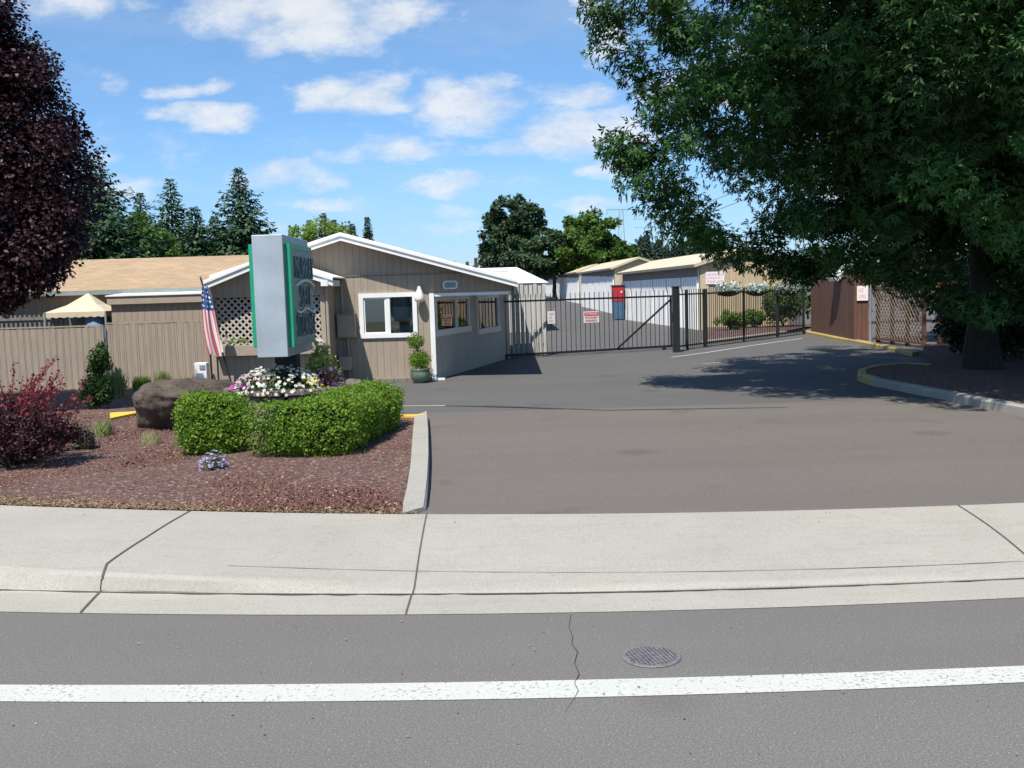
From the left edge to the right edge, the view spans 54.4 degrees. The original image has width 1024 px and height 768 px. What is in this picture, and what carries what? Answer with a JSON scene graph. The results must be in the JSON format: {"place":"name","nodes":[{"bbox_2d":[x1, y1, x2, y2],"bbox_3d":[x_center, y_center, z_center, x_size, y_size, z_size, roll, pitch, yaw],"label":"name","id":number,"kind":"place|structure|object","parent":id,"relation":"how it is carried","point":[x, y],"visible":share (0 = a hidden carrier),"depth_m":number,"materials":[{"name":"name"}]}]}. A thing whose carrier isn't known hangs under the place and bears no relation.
{"place":"outdoors","nodes":[
{"label":"outdoors","id":0,"kind":"place"},
{"bbox_2d":[84,316,110,371],"bbox_3d":[-9.688,-0.792,23.401,0.700,1.800,0.700,-2,5,0],"label":"tarp covered mound","id":1,"kind":"object","parent":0,"point":[97,320],"visible":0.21,"depth_m":23.11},
{"bbox_2d":[92,418,113,436],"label":"ornamental grass","id":2,"kind":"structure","parent":0,"point":[104,428],"depth_m":14.31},
{"bbox_2d":[100,368,130,397],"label":"ornamental grass","id":3,"kind":"object","parent":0,"point":[119,384],"depth_m":20.02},
{"bbox_2d":[0,387,413,513],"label":"planting bed","id":4,"kind":"object","parent":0,"point":[149,484],"visible":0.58,"depth_m":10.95,"materials":[{"name":"gravel"}]},
{"bbox_2d":[0,356,95,467],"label":"crimson shrub","id":5,"kind":"object","parent":4,"relation":"on","point":[26,441],"visible":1,"depth_m":11.60,"materials":[{"name":"red plant"}]},
{"bbox_2d":[0,0,111,318],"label":"plum tree","id":6,"kind":"object","parent":4,"relation":"on","point":[34,256],"visible":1,"depth_m":16.55,"materials":[{"name":"purple plant"}]},
{"bbox_2d":[59,425,99,449],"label":"lavender","id":7,"kind":"object","parent":4,"relation":"on","point":[82,446],"visible":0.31,"depth_m":12.96,"materials":[{"name":"green plant"}]},
{"bbox_2d":[78,374,115,408],"bbox_3d":[-7.386,0.141,17.833,0.752,0.689,0.593,3,7,40],"label":"evergreen shrub","id":8,"kind":"object","parent":4,"relation":"on","point":[100,391],"visible":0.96,"depth_m":17.72,"materials":[{"name":"green plant"}]},
{"bbox_2d":[85,340,113,377],"bbox_3d":[-9.104,-0.422,21.917,0.662,1.114,0.584,-2,5,0],"label":"climbing shrub","id":9,"kind":"object","parent":4,"relation":"on","point":[99,363],"visible":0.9,"depth_m":21.88,"materials":[{"name":"green plant"}]},
{"bbox_2d":[132,375,151,389],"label":"green plant","id":10,"kind":"object","parent":4,"relation":"on","point":[137,383],"visible":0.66,"depth_m":21.77,"materials":[{"name":"green plant"}]},
{"bbox_2d":[136,429,163,445],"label":"dry grass tuft","id":11,"kind":"object","parent":4,"relation":"on","point":[151,438],"visible":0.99,"depth_m":13.19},
{"bbox_2d":[132,378,233,428],"bbox_3d":[-4.971,0.365,15.398,1.478,0.913,2.079,-2,5,0],"label":"boulder","id":12,"kind":"object","parent":4,"relation":"on","point":[154,404],"visible":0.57,"depth_m":14.76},
{"bbox_2d":[194,362,209,378],"bbox_3d":[-6.676,-0.140,21.454,0.267,0.646,0.215,-2,5,0],"label":"utility box","id":13,"kind":"object","parent":4,"relation":"on","point":[201,369],"visible":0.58,"depth_m":21.35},
{"bbox_2d":[0,492,420,513],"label":"dry needle litter","id":14,"kind":"object","parent":4,"relation":"on","point":[125,506],"visible":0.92,"depth_m":9.18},
{"bbox_2d":[170,385,255,455],"bbox_3d":[-3.725,0.488,12.447,1.042,0.936,0.899,-2,5,0],"label":"boxwood shrub","id":15,"kind":"object","parent":4,"relation":"on","point":[208,421],"visible":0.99,"depth_m":12.17,"materials":[{"name":"green plant"}]},
{"bbox_2d":[198,450,230,470],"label":"lilac flowers","id":16,"kind":"object","parent":4,"relation":"on","point":[213,464],"visible":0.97,"depth_m":11.03,"materials":[{"name":"purple plant"}]},
{"bbox_2d":[199,275,231,381],"bbox_3d":[-6.269,-1.075,20.890,0.717,2.437,0.272,0,6,22],"label":"flag","id":17,"kind":"object","parent":4,"relation":"on","point":[213,344],"visible":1,"depth_m":20.82,"materials":[{"name":"fabric"}]},
{"bbox_2d":[223,378,361,428],"bbox_3d":[-3.265,0.316,15.050,2.057,0.647,2.049,-2,5,0],"label":"stone planter","id":18,"kind":"object","parent":4,"relation":"on","point":[253,397],"visible":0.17,"depth_m":14.13,"materials":[{"name":"stone"}]},
{"bbox_2d":[234,373,265,386],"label":"pink petunias","id":19,"kind":"object","parent":18,"relation":"on","point":[250,378],"visible":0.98,"depth_m":14.11,"materials":[{"name":"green plant"}]},
{"bbox_2d":[234,364,320,397],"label":"white petunias","id":20,"kind":"object","parent":18,"relation":"on","point":[273,385],"visible":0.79,"depth_m":14.17,"materials":[{"name":"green plant"}]},
{"bbox_2d":[248,234,316,401],"bbox_3d":[-3.357,-0.863,14.749,0.642,2.576,1.750,-2,5,0],"label":"business sign","id":21,"kind":"object","parent":18,"relation":"on","point":[282,285],"visible":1,"depth_m":13.91,"materials":[{"name":"metal"}]},
{"bbox_2d":[304,341,341,385],"bbox_3d":[-2.867,-0.283,15.038,0.605,0.752,0.579,-2,5,0],"label":"variegated shrub","id":22,"kind":"object","parent":18,"relation":"on","point":[318,363],"visible":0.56,"depth_m":14.93,"materials":[{"name":"green plant"}]},
{"bbox_2d":[313,366,345,386],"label":"purple petunias","id":23,"kind":"object","parent":18,"relation":"on","point":[333,380],"visible":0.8,"depth_m":14.61,"materials":[{"name":"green plant"}]},
{"bbox_2d":[237,377,405,457],"bbox_3d":[-2.367,0.423,13.099,1.560,0.877,3.296,-1,5,8],"label":"boxwood hedge","id":24,"kind":"object","parent":4,"relation":"on","point":[335,421],"visible":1,"depth_m":11.85,"materials":[{"name":"green plant"}]},
{"bbox_2d":[0,0,930,267],"label":"sky","id":25,"kind":"structure","parent":0,"point":[412,118],"materials":[{"name":"blue"}]},
{"bbox_2d":[466,258,547,332],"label":"white roof building","id":26,"kind":"structure","parent":0,"point":[523,277],"depth_m":48.84,"materials":[{"name":"grey"}]},
{"bbox_2d":[0,597,1023,767],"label":"road","id":27,"kind":"structure","parent":0,"point":[954,726],"depth_m":4.92,"materials":[{"name":"asphalt"}]},
{"bbox_2d":[0,579,1023,614],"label":"gutter","id":28,"kind":"object","parent":27,"relation":"on","point":[394,604],"visible":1,"depth_m":6.45,"materials":[{"name":"concrete"}]},
{"bbox_2d":[0,578,1011,594],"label":"gutter stain","id":29,"kind":"object","parent":28,"relation":"on","point":[404,593],"visible":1,"depth_m":6.67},
{"bbox_2d":[0,666,1023,701],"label":"road marking","id":30,"kind":"object","parent":27,"relation":"on","point":[507,689],"visible":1,"depth_m":5.03,"materials":[{"name":"paint"}]},
{"bbox_2d":[621,645,681,667],"bbox_3d":[0.756,1.475,5.404,0.324,0.007,0.324,-2,5,0],"label":"drain cover","id":31,"kind":"object","parent":27,"relation":"on","point":[652,656],"visible":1,"depth_m":5.39,"materials":[{"name":"metal"}]},
{"bbox_2d":[0,503,1023,582],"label":"sidewalk","id":32,"kind":"structure","parent":0,"point":[620,547],"depth_m":7.65,"materials":[{"name":"concrete"}]},
{"bbox_2d":[80,510,190,611],"bbox_3d":[-2.892,1.299,7.728,0.091,0.138,2.570,-2,5,-2],"label":"sidewalk joint","id":33,"kind":"object","parent":32,"relation":"on","point":[99,591],"visible":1,"depth_m":7.16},
{"bbox_2d":[227,561,1013,571],"bbox_3d":[0.747,1.267,6.957,5.587,0.062,0.147,-1,5,3],"label":"kerb joint","id":34,"kind":"object","parent":32,"relation":"on","point":[672,571],"visible":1,"depth_m":6.87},
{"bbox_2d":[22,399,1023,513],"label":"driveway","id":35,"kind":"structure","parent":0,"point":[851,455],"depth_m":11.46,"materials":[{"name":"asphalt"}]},
{"bbox_2d":[110,411,428,422],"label":"yellow bed kerb","id":36,"kind":"structure","parent":35,"relation":"on","point":[116,415],"depth_m":16.48,"materials":[{"name":"paint"}]},
{"bbox_2d":[403,411,428,514],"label":"bed kerb","id":37,"kind":"structure","parent":35,"relation":"on","point":[416,496],"depth_m":10.49,"materials":[{"name":"concrete"}]},
{"bbox_2d":[872,378,1023,415],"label":"island kerb","id":38,"kind":"structure","parent":35,"relation":"on","point":[973,400],"depth_m":16.15,"materials":[{"name":"concrete"}]},
{"bbox_2d":[385,287,936,413],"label":"parking lot","id":39,"kind":"structure","parent":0,"point":[654,377],"depth_m":23.10,"materials":[{"name":"asphalt"}]},
{"bbox_2d":[0,315,65,329],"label":"picket screen","id":40,"kind":"object","parent":39,"relation":"on","point":[34,318],"visible":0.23,"depth_m":23.23,"materials":[{"name":"wood"}]},
{"bbox_2d":[43,293,111,372],"bbox_3d":[-10.040,-1.020,23.529,1.514,2.250,1.060,-2,5,0],"label":"garden canopy","id":41,"kind":"object","parent":39,"relation":"on","point":[87,305],"visible":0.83,"depth_m":23.05,"materials":[{"name":"beige fabric"}]},
{"bbox_2d":[0,255,248,378],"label":"shingled building","id":42,"kind":"structure","parent":39,"relation":"on","point":[147,289],"depth_m":24.13,"materials":[{"name":"beige"}]},
{"bbox_2d":[105,320,211,386],"bbox_3d":[-7.956,-0.638,22.490,2.301,1.560,0.172,-2,5,0],"label":"board fence","id":43,"kind":"object","parent":39,"relation":"on","point":[175,349],"visible":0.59,"depth_m":22.40,"materials":[{"name":"wood"}]},
{"bbox_2d":[203,262,344,383],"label":"lattice wing","id":44,"kind":"structure","parent":39,"relation":"on","point":[230,291],"depth_m":21.73,"materials":[{"name":"wood"}]},
{"bbox_2d":[209,232,517,382],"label":"office building","id":45,"kind":"structure","parent":39,"relation":"on","point":[463,326],"depth_m":22.95,"materials":[{"name":"beige"}]},
{"bbox_2d":[339,348,352,376],"bbox_3d":[-3.820,-0.427,22.894,0.280,0.820,0.290,-2,5,0],"label":"gas meter","id":46,"kind":"object","parent":45,"relation":"attached to","point":[345,363],"visible":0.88,"depth_m":22.75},
{"bbox_2d":[336,283,356,378],"bbox_3d":[-3.791,-1.219,22.854,0.438,2.203,0.237,-2,5,0],"label":"meter box","id":47,"kind":"object","parent":45,"relation":"attached to","point":[346,326],"visible":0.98,"depth_m":22.74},
{"bbox_2d":[358,292,417,338],"bbox_3d":[-2.850,-1.590,23.014,1.332,1.030,0.240,-2,5,0],"label":"window","id":48,"kind":"structure","parent":45,"relation":"in","point":[374,308],"depth_m":22.97,"materials":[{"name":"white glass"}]},
{"bbox_2d":[434,295,471,336],"bbox_3d":[-1.453,-1.696,24.417,0.130,0.928,2.770,0,6,14],"label":"porch window","id":49,"kind":"structure","parent":45,"relation":"in","point":[452,313],"depth_m":24.40,"materials":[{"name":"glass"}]},
{"bbox_2d":[476,295,500,334],"bbox_3d":[-0.669,-1.939,27.528,0.130,1.046,2.253,0,6,14],"label":"porch window","id":50,"kind":"structure","parent":45,"relation":"in","point":[487,306],"depth_m":27.58,"materials":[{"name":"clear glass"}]},
{"bbox_2d":[406,332,432,382],"bbox_3d":[-2.083,-0.603,22.413,0.621,1.157,0.524,-2,5,0],"label":"potted topiary","id":51,"kind":"object","parent":39,"relation":"on","point":[421,373],"visible":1,"depth_m":22.30,"materials":[{"name":"green plant"}]},
{"bbox_2d":[475,193,547,270],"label":"round maple","id":52,"kind":"object","parent":39,"relation":"on","point":[505,234],"visible":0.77,"depth_m":109.33,"materials":[{"name":"green plant"}]},
{"bbox_2d":[511,283,546,356],"bbox_3d":[0.520,-1.952,30.243,1.051,2.233,0.197,-2,5,0],"label":"weathered fence","id":53,"kind":"object","parent":39,"relation":"on","point":[532,345],"visible":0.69,"depth_m":30.15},
{"bbox_2d":[513,228,581,298],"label":"green tree","id":54,"kind":"object","parent":39,"relation":"on","point":[532,263],"visible":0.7,"depth_m":104.14,"materials":[{"name":"green plant"}]},
{"bbox_2d":[558,264,598,302],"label":"storage building","id":55,"kind":"structure","parent":39,"relation":"on","point":[569,283],"depth_m":100.39,"materials":[{"name":"metal"}]},
{"bbox_2d":[504,290,672,358],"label":"iron gate","id":56,"kind":"structure","parent":39,"relation":"on","point":[664,346],"depth_m":30.54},
{"bbox_2d":[583,311,598,322],"bbox_3d":[2.427,-2.047,30.387,0.534,0.342,0.022,-4,6,-24],"label":"warning sign","id":57,"kind":"object","parent":56,"relation":"attached to","point":[591,316],"visible":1,"depth_m":30.38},
{"bbox_2d":[549,205,639,271],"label":"bright maple","id":58,"kind":"object","parent":39,"relation":"on","point":[592,239],"visible":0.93,"depth_m":101.97,"materials":[{"name":"green plant"}]},
{"bbox_2d":[445,405,775,409],"bbox_3d":[1.541,0.402,16.596,5.858,0.001,0.569,0,6,17],"label":"asphalt seam","id":59,"kind":"object","parent":39,"relation":"on","point":[596,409],"visible":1,"depth_m":16.48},
{"bbox_2d":[577,257,650,312],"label":"storage building","id":60,"kind":"structure","parent":39,"relation":"on","point":[599,279],"depth_m":76.69,"materials":[{"name":"metal"}]},
{"bbox_2d":[581,276,586,307],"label":"door","id":61,"kind":"structure","parent":60,"relation":"in","point":[583,278],"depth_m":86.14,"materials":[{"name":"white metal"}]},
{"bbox_2d":[586,276,592,308],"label":"door","id":62,"kind":"structure","parent":60,"relation":"in","point":[589,278],"depth_m":82.65,"materials":[{"name":"white metal"}]},
{"bbox_2d":[592,276,599,309],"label":"door","id":63,"kind":"structure","parent":60,"relation":"in","point":[595,279],"depth_m":79.47,"materials":[{"name":"white metal"}]},
{"bbox_2d":[599,276,606,311],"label":"door","id":64,"kind":"structure","parent":60,"relation":"in","point":[602,280],"depth_m":76.36,"materials":[{"name":"white metal"}]},
{"bbox_2d":[606,276,613,312],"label":"door","id":65,"kind":"structure","parent":60,"relation":"in","point":[609,280],"depth_m":73.27,"materials":[{"name":"white metal"}]},
{"bbox_2d":[611,285,623,318],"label":"vending cabinet","id":66,"kind":"object","parent":39,"relation":"on","point":[617,302],"visible":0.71,"depth_m":62.16,"materials":[{"name":"blue metal"}]},
{"bbox_2d":[670,286,679,352],"bbox_3d":[4.953,-1.959,30.184,0.280,1.996,0.240,-2,5,0],"label":"gate post","id":67,"kind":"object","parent":39,"relation":"on","point":[675,317],"visible":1,"depth_m":30.09,"materials":[{"name":"black metal"}]},
{"bbox_2d":[680,285,804,349],"bbox_3d":[8.249,-2.431,34.709,0.155,1.901,9.783,3,7,38],"label":"iron fence","id":68,"kind":"object","parent":39,"relation":"on","point":[777,302],"visible":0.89,"depth_m":34.04,"materials":[{"name":"metal"}]},
{"bbox_2d":[713,280,742,296],"bbox_3d":[7.184,-3.188,33.116,0.410,0.556,1.982,3,7,41],"label":"flower trough","id":69,"kind":"object","parent":68,"relation":"attached to","point":[729,291],"visible":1,"depth_m":32.98,"materials":[{"name":"plant"}]},
{"bbox_2d":[744,281,770,295],"bbox_3d":[8.614,-3.360,34.983,0.536,0.559,2.046,2,6,33],"label":"flower trough","id":70,"kind":"object","parent":68,"relation":"attached to","point":[759,289],"visible":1,"depth_m":34.76,"materials":[{"name":"plant"}]},
{"bbox_2d":[775,283,799,296],"bbox_3d":[10.252,-3.457,36.949,0.451,0.757,1.973,2,6,34],"label":"flower trough","id":71,"kind":"object","parent":68,"relation":"attached to","point":[786,294],"visible":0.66,"depth_m":36.75,"materials":[{"name":"plant"}]},
{"bbox_2d":[702,324,810,340],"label":"planting bed","id":72,"kind":"object","parent":39,"relation":"on","point":[740,329],"visible":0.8,"depth_m":40.65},
{"bbox_2d":[712,309,747,329],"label":"green mound","id":73,"kind":"object","parent":72,"relation":"on","point":[739,321],"visible":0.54,"depth_m":41.63,"materials":[{"name":"green plant"}]},
{"bbox_2d":[741,309,766,327],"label":"green mound","id":74,"kind":"object","parent":72,"relation":"on","point":[750,322],"visible":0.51,"depth_m":43.02,"materials":[{"name":"green plant"}]},
{"bbox_2d":[761,282,809,326],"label":"tall shrub","id":75,"kind":"object","parent":72,"relation":"on","point":[806,305],"visible":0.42,"depth_m":42.88,"materials":[{"name":"green plant"}]},
{"bbox_2d":[794,237,887,319],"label":"screen shrub","id":76,"kind":"object","parent":39,"relation":"on","point":[808,289],"visible":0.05,"depth_m":45.60,"materials":[{"name":"green plant"}]},
{"bbox_2d":[811,273,871,341],"bbox_3d":[11.370,-2.740,35.157,0.517,2.249,6.606,-2,5,2],"label":"brown enclosure","id":77,"kind":"object","parent":39,"relation":"on","point":[838,309],"visible":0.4,"depth_m":33.69,"materials":[{"name":"wood"}]},
{"bbox_2d":[857,286,867,300],"bbox_3d":[11.227,-2.909,31.882,0.340,0.469,0.016,1,6,23],"label":"enclosure notice","id":78,"kind":"object","parent":77,"relation":"attached to","point":[862,293],"visible":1,"depth_m":31.88,"materials":[{"name":"white"}]},
{"bbox_2d":[805,330,918,355],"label":"enclosure kerb","id":79,"kind":"structure","parent":39,"relation":"on","point":[908,352],"depth_m":30.28,"materials":[{"name":"yellow paint"}]},
{"bbox_2d":[857,362,933,385],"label":"yellow island kerb","id":80,"kind":"structure","parent":39,"relation":"on","point":[863,376],"depth_m":20.00,"materials":[{"name":"paint"}]},
{"bbox_2d":[875,286,926,347],"bbox_3d":[11.786,-2.071,30.300,0.143,1.795,3.172,-2,5,-4],"label":"lattice fence","id":81,"kind":"object","parent":39,"relation":"on","point":[907,341],"visible":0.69,"depth_m":30.23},
{"bbox_2d":[873,238,961,321],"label":"screen shrub","id":82,"kind":"object","parent":39,"relation":"on","point":[912,272],"visible":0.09,"depth_m":46.06,"materials":[{"name":"green plant"}]},
{"bbox_2d":[866,218,1023,281],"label":"background maple","id":83,"kind":"object","parent":39,"relation":"on","point":[946,266],"visible":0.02,"depth_m":31.26,"materials":[{"name":"green plant"}]},
{"bbox_2d":[616,249,790,329],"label":"storage building","id":84,"kind":"structure","parent":0,"point":[688,272],"depth_m":48.47,"materials":[{"name":"metal"}]},
{"bbox_2d":[621,281,631,319],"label":"door","id":85,"kind":"structure","parent":84,"relation":"in","point":[627,284],"depth_m":61.48,"materials":[{"name":"white metal"}]},
{"bbox_2d":[631,280,641,321],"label":"door","id":86,"kind":"structure","parent":84,"relation":"in","point":[635,285],"depth_m":58.59,"materials":[{"name":"white metal"}]},
{"bbox_2d":[642,280,653,323],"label":"door","id":87,"kind":"structure","parent":84,"relation":"in","point":[648,285],"depth_m":55.50,"materials":[{"name":"white metal"}]},
{"bbox_2d":[653,279,666,324],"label":"door","id":88,"kind":"structure","parent":84,"relation":"in","point":[660,285],"depth_m":52.43,"materials":[{"name":"white metal"}]},
{"bbox_2d":[667,278,681,326],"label":"door","id":89,"kind":"structure","parent":84,"relation":"in","point":[670,281],"depth_m":49.34,"materials":[{"name":"white metal"}]},
{"bbox_2d":[682,277,698,329],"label":"door","id":90,"kind":"structure","parent":84,"relation":"in","point":[688,283],"depth_m":46.12,"materials":[{"name":"white metal"}]},
{"bbox_2d":[706,271,724,283],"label":"faded notice","id":91,"kind":"object","parent":84,"relation":"attached to","point":[713,277],"visible":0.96,"depth_m":44.69,"materials":[{"name":"white"}]},
{"bbox_2d":[866,343,1023,403],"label":"planting island","id":92,"kind":"structure","parent":0,"point":[947,372],"depth_m":19.25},
{"bbox_2d":[929,305,967,353],"bbox_3d":[10.927,-1.387,24.230,1.428,1.396,1.337,-3,6,-17],"label":"shade shrub","id":93,"kind":"object","parent":92,"relation":"on","point":[954,331],"visible":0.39,"depth_m":24.09,"materials":[{"name":"green plant"}]},
{"bbox_2d":[926,266,1016,324],"bbox_3d":[12.194,-1.987,26.096,2.360,2.250,2.206,-2,5,0],"label":"shade shrub","id":94,"kind":"object","parent":92,"relation":"on","point":[965,278],"visible":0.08,"depth_m":26.09,"materials":[{"name":"green plant"}]},
{"bbox_2d":[954,254,1023,300],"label":"shade shrub","id":95,"kind":"object","parent":92,"relation":"on","point":[1018,285],"visible":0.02,"depth_m":26.37,"materials":[{"name":"green plant"}]},
{"bbox_2d":[997,291,1023,360],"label":"shade shrub","id":96,"kind":"object","parent":92,"relation":"on","point":[1010,337],"visible":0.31,"depth_m":21.72,"materials":[{"name":"green plant"}]},
{"bbox_3d":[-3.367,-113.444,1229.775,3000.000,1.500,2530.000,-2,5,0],"label":"ground","id":97,"kind":"structure","parent":0,"visible":0},
{"bbox_2d":[0,325,106,390],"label":"board fence","id":98,"kind":"object","parent":97,"relation":"on","point":[32,350],"visible":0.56,"depth_m":22.30,"materials":[{"name":"wood"}]},
{"bbox_2d":[55,161,175,259],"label":"fir tree","id":99,"kind":"object","parent":97,"relation":"on","point":[115,236],"visible":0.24,"depth_m":50.79,"materials":[{"name":"green plant"}]},
{"bbox_2d":[128,193,158,230],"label":"fir tree","id":100,"kind":"object","parent":97,"relation":"on","point":[138,202],"visible":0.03,"depth_m":78.82,"materials":[{"name":"green plant"}]},
{"bbox_2d":[111,211,184,257],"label":"hazel bush","id":101,"kind":"object","parent":97,"relation":"on","point":[170,250],"visible":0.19,"depth_m":59.04,"materials":[{"name":"green plant"}]},
{"bbox_2d":[150,178,208,254],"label":"fir tree","id":102,"kind":"object","parent":97,"relation":"on","point":[177,230],"visible":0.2,"depth_m":72.81,"materials":[{"name":"green plant"}]},
{"bbox_2d":[176,206,222,256],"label":"fir tree","id":103,"kind":"object","parent":97,"relation":"on","point":[198,243],"visible":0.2,"depth_m":70.87,"materials":[{"name":"green plant"}]},
{"bbox_2d":[206,216,226,252],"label":"fir tree","id":104,"kind":"object","parent":97,"relation":"on","point":[211,224],"visible":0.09,"depth_m":77.01,"materials":[{"name":"green plant"}]},
{"bbox_2d":[203,167,277,255],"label":"fir tree","id":105,"kind":"object","parent":97,"relation":"on","point":[236,239],"visible":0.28,"depth_m":70.51,"materials":[{"name":"green plant"}]},
{"bbox_2d":[288,215,355,242],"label":"lime tree","id":106,"kind":"object","parent":97,"relation":"on","point":[308,236],"visible":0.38,"depth_m":92.88,"materials":[{"name":"green plant"}]},
{"bbox_2d":[362,217,373,240],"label":"conifer","id":107,"kind":"object","parent":97,"relation":"on","point":[368,234],"visible":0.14,"depth_m":128.45,"materials":[{"name":"plant"}]},
{"bbox_2d":[0,566,1023,595],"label":"kerb","id":108,"kind":"structure","parent":97,"relation":"on","point":[23,579],"depth_m":6.75,"materials":[{"name":"concrete"}]},
{"bbox_2d":[472,235,967,280],"bbox_3d":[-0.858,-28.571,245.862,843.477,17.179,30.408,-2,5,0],"label":"distant woodland","id":109,"kind":"object","parent":97,"relation":"on","point":[653,243],"visible":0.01,"depth_m":241.00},
{"bbox_2d":[576,0,1023,368],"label":"shade tree","id":110,"kind":"object","parent":97,"relation":"on","point":[909,114],"visible":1,"depth_m":17.09,"materials":[{"name":"green plant"}]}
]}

